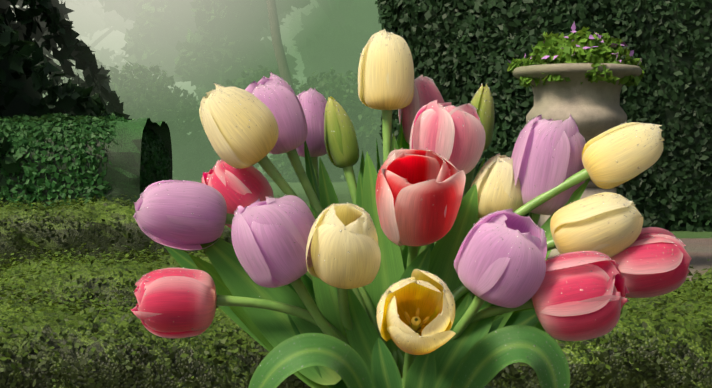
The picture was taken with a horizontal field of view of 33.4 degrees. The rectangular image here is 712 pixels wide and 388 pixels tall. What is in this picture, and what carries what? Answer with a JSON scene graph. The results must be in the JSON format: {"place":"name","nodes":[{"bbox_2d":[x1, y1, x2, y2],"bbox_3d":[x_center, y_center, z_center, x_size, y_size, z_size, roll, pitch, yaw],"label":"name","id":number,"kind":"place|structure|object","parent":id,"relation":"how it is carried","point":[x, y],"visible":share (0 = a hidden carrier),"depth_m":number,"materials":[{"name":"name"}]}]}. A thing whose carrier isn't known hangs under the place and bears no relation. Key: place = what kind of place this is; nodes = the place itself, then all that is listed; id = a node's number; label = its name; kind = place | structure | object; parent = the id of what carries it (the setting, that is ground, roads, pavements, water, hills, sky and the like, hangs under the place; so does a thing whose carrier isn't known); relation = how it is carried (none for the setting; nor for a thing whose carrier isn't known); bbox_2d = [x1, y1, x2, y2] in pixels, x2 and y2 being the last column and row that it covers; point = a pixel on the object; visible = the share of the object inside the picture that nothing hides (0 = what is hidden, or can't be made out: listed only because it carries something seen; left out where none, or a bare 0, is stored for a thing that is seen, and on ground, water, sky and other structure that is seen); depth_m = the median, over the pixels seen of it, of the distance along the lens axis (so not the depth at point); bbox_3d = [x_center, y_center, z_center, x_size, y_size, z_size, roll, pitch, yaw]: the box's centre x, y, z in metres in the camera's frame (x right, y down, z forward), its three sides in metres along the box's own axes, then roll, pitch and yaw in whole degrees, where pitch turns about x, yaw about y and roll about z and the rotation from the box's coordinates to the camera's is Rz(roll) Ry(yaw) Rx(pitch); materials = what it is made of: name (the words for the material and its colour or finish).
{"place":"outdoors","nodes":[
{"label":"outdoors","id":0,"kind":"place"},
{"bbox_2d":[112,51,299,134],"label":"sky","id":1,"kind":"structure","parent":0,"point":[184,85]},
{"bbox_2d":[130,267,349,345],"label":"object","id":2,"kind":"object","parent":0,"point":[173,302],"depth_m":0.94,"materials":[{"name":"pink plant"}]},
{"bbox_2d":[133,180,374,387],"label":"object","id":3,"kind":"object","parent":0,"point":[187,215],"depth_m":0.96,"materials":[{"name":"purple plant"}]},
{"bbox_2d":[201,159,311,279],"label":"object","id":4,"kind":"object","parent":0,"point":[237,187],"depth_m":1.01,"materials":[{"name":"pink plant"}]},
{"bbox_2d":[231,194,339,339],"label":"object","id":5,"kind":"object","parent":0,"point":[269,235],"depth_m":0.92,"materials":[{"name":"plant"}]},
{"bbox_2d":[199,83,386,345],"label":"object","id":6,"kind":"object","parent":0,"point":[240,127],"depth_m":0.97,"materials":[{"name":"beige plant"}]},
{"bbox_2d":[296,88,326,187],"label":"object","id":7,"kind":"object","parent":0,"point":[313,102],"depth_m":1.09,"materials":[{"name":"plant"}]},
{"bbox_2d":[245,72,403,374],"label":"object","id":8,"kind":"object","parent":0,"point":[276,95],"depth_m":1.02,"materials":[{"name":"plant"}]},
{"bbox_2d":[312,209,348,341],"bbox_3d":[-0.010,0.093,1.012,0.060,0.162,0.007,0,2,8],"label":"leaf","id":9,"kind":"object","parent":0,"point":[326,296],"visible":0.27,"depth_m":1.02,"materials":[{"name":"green plant"}]},
{"bbox_2d":[324,96,358,204],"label":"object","id":10,"kind":"object","parent":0,"point":[341,144],"depth_m":1.04,"materials":[{"name":"green plant"}]},
{"bbox_2d":[306,202,380,331],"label":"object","id":11,"kind":"object","parent":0,"point":[345,252],"depth_m":0.91,"materials":[{"name":"beige plant"}]},
{"bbox_2d":[355,170,362,207],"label":"leaf","id":12,"kind":"object","parent":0,"point":[359,191],"visible":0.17,"depth_m":1.04,"materials":[{"name":"green plant"}]},
{"bbox_2d":[362,152,403,377],"bbox_3d":[0.026,0.061,1.004,0.043,0.195,0.008,0,2,8],"label":"leaf","id":13,"kind":"object","parent":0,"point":[390,271],"visible":0.38,"depth_m":1.01,"materials":[{"name":"green plant"}]},
{"bbox_2d":[358,29,414,162],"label":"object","id":14,"kind":"object","parent":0,"point":[386,77],"depth_m":1.04,"materials":[{"name":"yellow plant"}]},
{"bbox_2d":[391,133,404,253],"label":"leaf","id":15,"kind":"object","parent":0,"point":[394,144],"visible":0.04,"depth_m":1.04,"materials":[{"name":"green plant"}]},
{"bbox_2d":[398,248,429,281],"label":"leaf","id":16,"kind":"object","parent":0,"point":[420,261],"visible":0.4,"depth_m":0.98,"materials":[{"name":"green plant"}]},
{"bbox_2d":[376,269,455,387],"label":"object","id":17,"kind":"object","parent":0,"point":[425,300],"depth_m":0.89,"materials":[{"name":"yellow plant"}]},
{"bbox_2d":[375,147,465,366],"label":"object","id":18,"kind":"object","parent":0,"point":[419,194],"depth_m":0.94,"materials":[{"name":"red plant"}]},
{"bbox_2d":[398,75,444,244],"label":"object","id":19,"kind":"object","parent":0,"point":[426,91],"depth_m":1.08,"materials":[{"name":"pink plant"}]},
{"bbox_2d":[172,165,711,237],"bbox_3d":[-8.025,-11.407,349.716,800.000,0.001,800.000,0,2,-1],"label":"ground","id":20,"kind":"structure","parent":0,"point":[341,189],"depth_m":23.35,"materials":[{"name":"plant"}]},
{"bbox_2d":[10,0,137,97],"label":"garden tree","id":21,"kind":"object","parent":20,"relation":"on","point":[91,17],"visible":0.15,"depth_m":59.45,"materials":[{"name":"plant"}]},
{"bbox_2d":[0,0,169,193],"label":"yew tree","id":22,"kind":"object","parent":20,"relation":"on","point":[28,64],"visible":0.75,"depth_m":16.15,"materials":[{"name":"green plant"}]},
{"bbox_2d":[45,59,125,106],"bbox_3d":[-9.346,-2.224,36.879,5.865,4.289,4.790,0,2,-1],"label":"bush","id":23,"kind":"object","parent":20,"relation":"on","point":[80,73],"visible":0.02,"depth_m":36.46,"materials":[{"name":"green plant"}]},
{"bbox_2d":[0,112,172,208],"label":"hedge shrub","id":24,"kind":"object","parent":20,"relation":"on","point":[76,157],"visible":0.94,"depth_m":14.46,"materials":[{"name":"green plant"}]},
{"bbox_2d":[77,26,130,65],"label":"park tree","id":25,"kind":"object","parent":20,"relation":"on","point":[114,40],"visible":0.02,"depth_m":87.87,"materials":[{"name":"plant"}]},
{"bbox_2d":[0,240,231,314],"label":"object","id":26,"kind":"object","parent":20,"relation":"on","point":[106,279],"visible":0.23,"depth_m":3.43,"materials":[{"name":"green plant"}]},
{"bbox_2d":[57,61,203,148],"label":"trees","id":27,"kind":"object","parent":20,"relation":"on","point":[152,98],"visible":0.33,"depth_m":33.46,"materials":[{"name":"green plant"}]},
{"bbox_2d":[0,193,279,270],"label":"box hedge","id":28,"kind":"object","parent":20,"relation":"on","point":[100,224],"visible":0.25,"depth_m":5.59,"materials":[{"name":"green plant"}]},
{"bbox_2d":[98,0,197,82],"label":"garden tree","id":29,"kind":"object","parent":20,"relation":"on","point":[156,33],"visible":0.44,"depth_m":44.55,"materials":[{"name":"green plant"}]},
{"bbox_2d":[0,280,310,387],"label":"box hedge","id":30,"kind":"object","parent":20,"relation":"on","point":[46,344],"visible":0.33,"depth_m":2.44,"materials":[{"name":"green plant"}]},
{"bbox_2d":[168,65,299,179],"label":"trees","id":31,"kind":"object","parent":20,"relation":"on","point":[191,160],"visible":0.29,"depth_m":35.00,"materials":[{"name":"green plant"}]},
{"bbox_2d":[169,0,310,104],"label":"garden tree","id":32,"kind":"object","parent":20,"relation":"on","point":[222,44],"visible":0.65,"depth_m":39.72,"materials":[{"name":"green plant"}]},
{"bbox_2d":[266,0,295,93],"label":"tall park tree","id":33,"kind":"object","parent":20,"relation":"on","point":[282,63],"visible":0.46,"depth_m":33.30,"materials":[{"name":"grey plant"}]},
{"bbox_2d":[258,15,319,163],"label":"park tree","id":34,"kind":"object","parent":20,"relation":"on","point":[287,42],"visible":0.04,"depth_m":71.24,"materials":[{"name":"green plant"}]},
{"bbox_2d":[286,0,318,56],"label":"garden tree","id":35,"kind":"object","parent":20,"relation":"on","point":[295,27],"depth_m":58.84,"materials":[{"name":"green plant"}]},
{"bbox_2d":[262,66,382,181],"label":"trees","id":36,"kind":"object","parent":20,"relation":"on","point":[282,164],"visible":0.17,"depth_m":32.83,"materials":[{"name":"green plant"}]},
{"bbox_2d":[292,0,381,118],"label":"garden tree","id":37,"kind":"object","parent":20,"relation":"on","point":[336,34],"visible":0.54,"depth_m":44.65,"materials":[{"name":"green plant"}]},
{"bbox_2d":[324,87,382,171],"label":"trees","id":38,"kind":"object","parent":20,"relation":"on","point":[376,123],"visible":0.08,"depth_m":32.41,"materials":[{"name":"green plant"}]},
{"bbox_2d":[375,0,711,231],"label":"yew hedge","id":39,"kind":"object","parent":20,"relation":"on","point":[462,51],"visible":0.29,"depth_m":12.10,"materials":[{"name":"green plant"}]},
{"bbox_2d":[487,259,711,387],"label":"box hedge","id":40,"kind":"object","parent":20,"relation":"on","point":[663,341],"visible":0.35,"depth_m":2.46,"materials":[{"name":"green plant"}]},
{"bbox_2d":[410,99,484,254],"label":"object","id":41,"kind":"object","parent":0,"point":[454,135],"depth_m":1.00,"materials":[{"name":"pink plant"}]},
{"bbox_2d":[454,293,471,318],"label":"leaf","id":42,"kind":"object","parent":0,"point":[466,302],"visible":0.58,"depth_m":0.98,"materials":[{"name":"green plant"}]},
{"bbox_2d":[401,208,546,379],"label":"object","id":43,"kind":"object","parent":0,"point":[500,258],"depth_m":0.90,"materials":[{"name":"plant"}]},
{"bbox_2d":[462,84,494,197],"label":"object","id":44,"kind":"object","parent":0,"point":[482,100],"depth_m":1.07,"materials":[{"name":"green plant"}]},
{"bbox_2d":[468,153,522,296],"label":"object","id":45,"kind":"object","parent":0,"point":[498,189],"depth_m":1.01,"materials":[{"name":"beige plant"}]},
{"bbox_2d":[402,192,642,376],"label":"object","id":46,"kind":"object","parent":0,"point":[610,224],"depth_m":0.96,"materials":[{"name":"beige plant"}]},
{"bbox_2d":[513,308,533,312],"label":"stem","id":47,"kind":"object","parent":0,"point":[523,310],"visible":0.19,"depth_m":1.01,"materials":[{"name":"green plant"}]},
{"bbox_2d":[494,178,589,328],"bbox_3d":[0.137,0.079,1.002,0.126,0.186,0.020,0,2,-1],"label":"leaf","id":48,"kind":"object","parent":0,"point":[576,195],"visible":0.12,"depth_m":1.01,"materials":[{"name":"green plant"}]},
{"bbox_2d":[511,114,586,224],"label":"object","id":49,"kind":"object","parent":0,"point":[546,156],"depth_m":1.00,"materials":[{"name":"plant"}]},
{"bbox_2d":[470,251,628,340],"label":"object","id":50,"kind":"object","parent":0,"point":[579,295],"depth_m":0.91,"materials":[{"name":"pink plant"}]},
{"bbox_2d":[514,122,663,215],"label":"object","id":51,"kind":"object","parent":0,"point":[617,155],"depth_m":0.98,"materials":[{"name":"yellow plant"}]},
{"bbox_2d":[611,227,691,297],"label":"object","id":52,"kind":"object","parent":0,"point":[652,261],"visible":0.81,"depth_m":0.97,"materials":[{"name":"pink plant"}]},
{"bbox_2d":[679,238,711,280],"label":"gravel path","id":53,"kind":"structure","parent":0,"point":[699,251],"depth_m":9.42,"materials":[{"name":"beige gravel"}]},
{"bbox_2d":[512,63,641,258],"bbox_3d":[1.488,-0.165,8.029,0.860,1.380,0.860,0,2,-1],"label":"garden urn","id":54,"kind":"object","parent":53,"relation":"on","point":[594,109],"visible":0.44,"depth_m":7.74,"materials":[{"name":"stone"}]},
{"bbox_2d":[507,22,645,87],"bbox_3d":[1.515,-0.882,8.018,0.853,0.538,0.896,2,3,39],"label":"urn planting","id":55,"kind":"object","parent":54,"relation":"on","point":[584,45],"visible":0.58,"depth_m":7.79,"materials":[{"name":"green plant"}]},
{"bbox_3d":[0.041,0.305,0.997,0.172,0.274,0.172,0,2,-1],"label":"vase","id":56,"kind":"object","parent":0,"visible":0},
{"bbox_2d":[164,245,269,351],"bbox_3d":[-0.077,0.125,1.109,0.213,0.164,0.017,0,2,3],"label":"leaf","id":57,"kind":"object","parent":56,"relation":"in","point":[183,259],"visible":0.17,"depth_m":1.11,"materials":[{"name":"green plant"}]},
{"bbox_2d":[189,254,328,387],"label":"leaf","id":58,"kind":"object","parent":56,"relation":"in","point":[223,289],"visible":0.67,"depth_m":0.99,"materials":[{"name":"green plant"}]},
{"bbox_2d":[200,238,341,384],"bbox_3d":[-0.073,0.093,0.985,0.125,0.130,0.009,0,2,2],"label":"leaf","id":59,"kind":"object","parent":56,"relation":"in","point":[272,326],"visible":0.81,"depth_m":0.99,"materials":[{"name":"green plant"}]},
{"bbox_2d":[302,274,315,299],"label":"leaf","id":60,"kind":"object","parent":56,"relation":"in","point":[308,281],"visible":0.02,"depth_m":1.10,"materials":[{"name":"green plant"}]},
{"bbox_2d":[248,333,373,387],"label":"leaf","id":61,"kind":"object","parent":56,"relation":"in","point":[287,353],"visible":1,"depth_m":0.91,"materials":[{"name":"green plant"}]},
{"bbox_2d":[253,334,371,387],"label":"leaf dew","id":62,"kind":"object","parent":61,"relation":"attached to","point":[313,363],"visible":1,"depth_m":0.91,"materials":[{"name":"liquid"}]},
{"bbox_2d":[304,141,319,212],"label":"leaf","id":63,"kind":"object","parent":56,"relation":"in","point":[310,174],"visible":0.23,"depth_m":1.07,"materials":[{"name":"green plant"}]},
{"bbox_2d":[287,292,347,387],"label":"leaf","id":64,"kind":"object","parent":56,"relation":"in","point":[341,383],"visible":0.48,"depth_m":0.99,"materials":[{"name":"green plant"}]},
{"bbox_2d":[319,158,338,209],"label":"leaf","id":65,"kind":"object","parent":56,"relation":"in","point":[328,196],"visible":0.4,"depth_m":1.05,"materials":[{"name":"green plant"}]},
{"bbox_2d":[345,289,378,379],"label":"leaf","id":66,"kind":"object","parent":56,"relation":"in","point":[362,335],"visible":0.42,"depth_m":0.97,"materials":[{"name":"green plant"}]},
{"bbox_2d":[360,148,364,176],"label":"leaf","id":67,"kind":"object","parent":56,"relation":"in","point":[362,164],"visible":0.1,"depth_m":1.06,"materials":[{"name":"green plant"}]},
{"bbox_2d":[376,138,380,173],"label":"leaf","id":68,"kind":"object","parent":56,"relation":"in","point":[378,164],"visible":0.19,"depth_m":1.08,"materials":[{"name":"green plant"}]},
{"bbox_2d":[371,337,402,387],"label":"leaf","id":69,"kind":"object","parent":56,"relation":"in","point":[385,371],"visible":1,"depth_m":0.93,"materials":[{"name":"green plant"}]},
{"bbox_2d":[397,111,408,148],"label":"leaf","id":70,"kind":"object","parent":56,"relation":"in","point":[402,142],"visible":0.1,"depth_m":1.09,"materials":[{"name":"green plant"}]},
{"bbox_2d":[401,245,430,270],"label":"leaf","id":71,"kind":"object","parent":56,"relation":"in","point":[404,254],"depth_m":1.04,"materials":[{"name":"green plant"}]},
{"bbox_2d":[404,351,435,387],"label":"leaf","id":72,"kind":"object","parent":56,"relation":"in","point":[421,373],"visible":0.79,"depth_m":0.93,"materials":[{"name":"green plant"}]},
{"bbox_2d":[404,185,477,356],"bbox_3d":[0.071,0.074,0.994,0.062,0.165,0.016,0,2,-1],"label":"leaf","id":73,"kind":"object","parent":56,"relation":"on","point":[444,251],"visible":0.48,"depth_m":1.00,"materials":[{"name":"green plant"}]},
{"bbox_2d":[434,301,495,387],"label":"leaf","id":74,"kind":"object","parent":56,"relation":"in","point":[450,354],"visible":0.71,"depth_m":0.96,"materials":[{"name":"green plant"}]},
{"bbox_2d":[471,159,484,297],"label":"leaf","id":75,"kind":"object","parent":56,"relation":"in","point":[482,163],"visible":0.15,"depth_m":1.03,"materials":[{"name":"green plant"}]},
{"bbox_2d":[450,325,569,387],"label":"leaf","id":76,"kind":"object","parent":56,"relation":"in","point":[482,372],"visible":0.98,"depth_m":0.92,"materials":[{"name":"green plant"}]},
{"bbox_2d":[455,327,565,386],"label":"leaf dew","id":77,"kind":"object","parent":76,"relation":"attached to","point":[518,355],"visible":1,"depth_m":0.92,"materials":[{"name":"liquid"}]},
{"bbox_2d":[488,309,538,380],"bbox_3d":[0.111,0.138,0.992,0.094,0.083,0.018,0,2,-1],"label":"leaf","id":78,"kind":"object","parent":56,"relation":"in","point":[528,317],"visible":0.1,"depth_m":1.00,"materials":[{"name":"green plant"}]},
{"bbox_2d":[535,321,544,331],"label":"leaf","id":79,"kind":"object","parent":56,"relation":"in","point":[539,326],"depth_m":1.10,"materials":[{"name":"green plant"}]}
]}

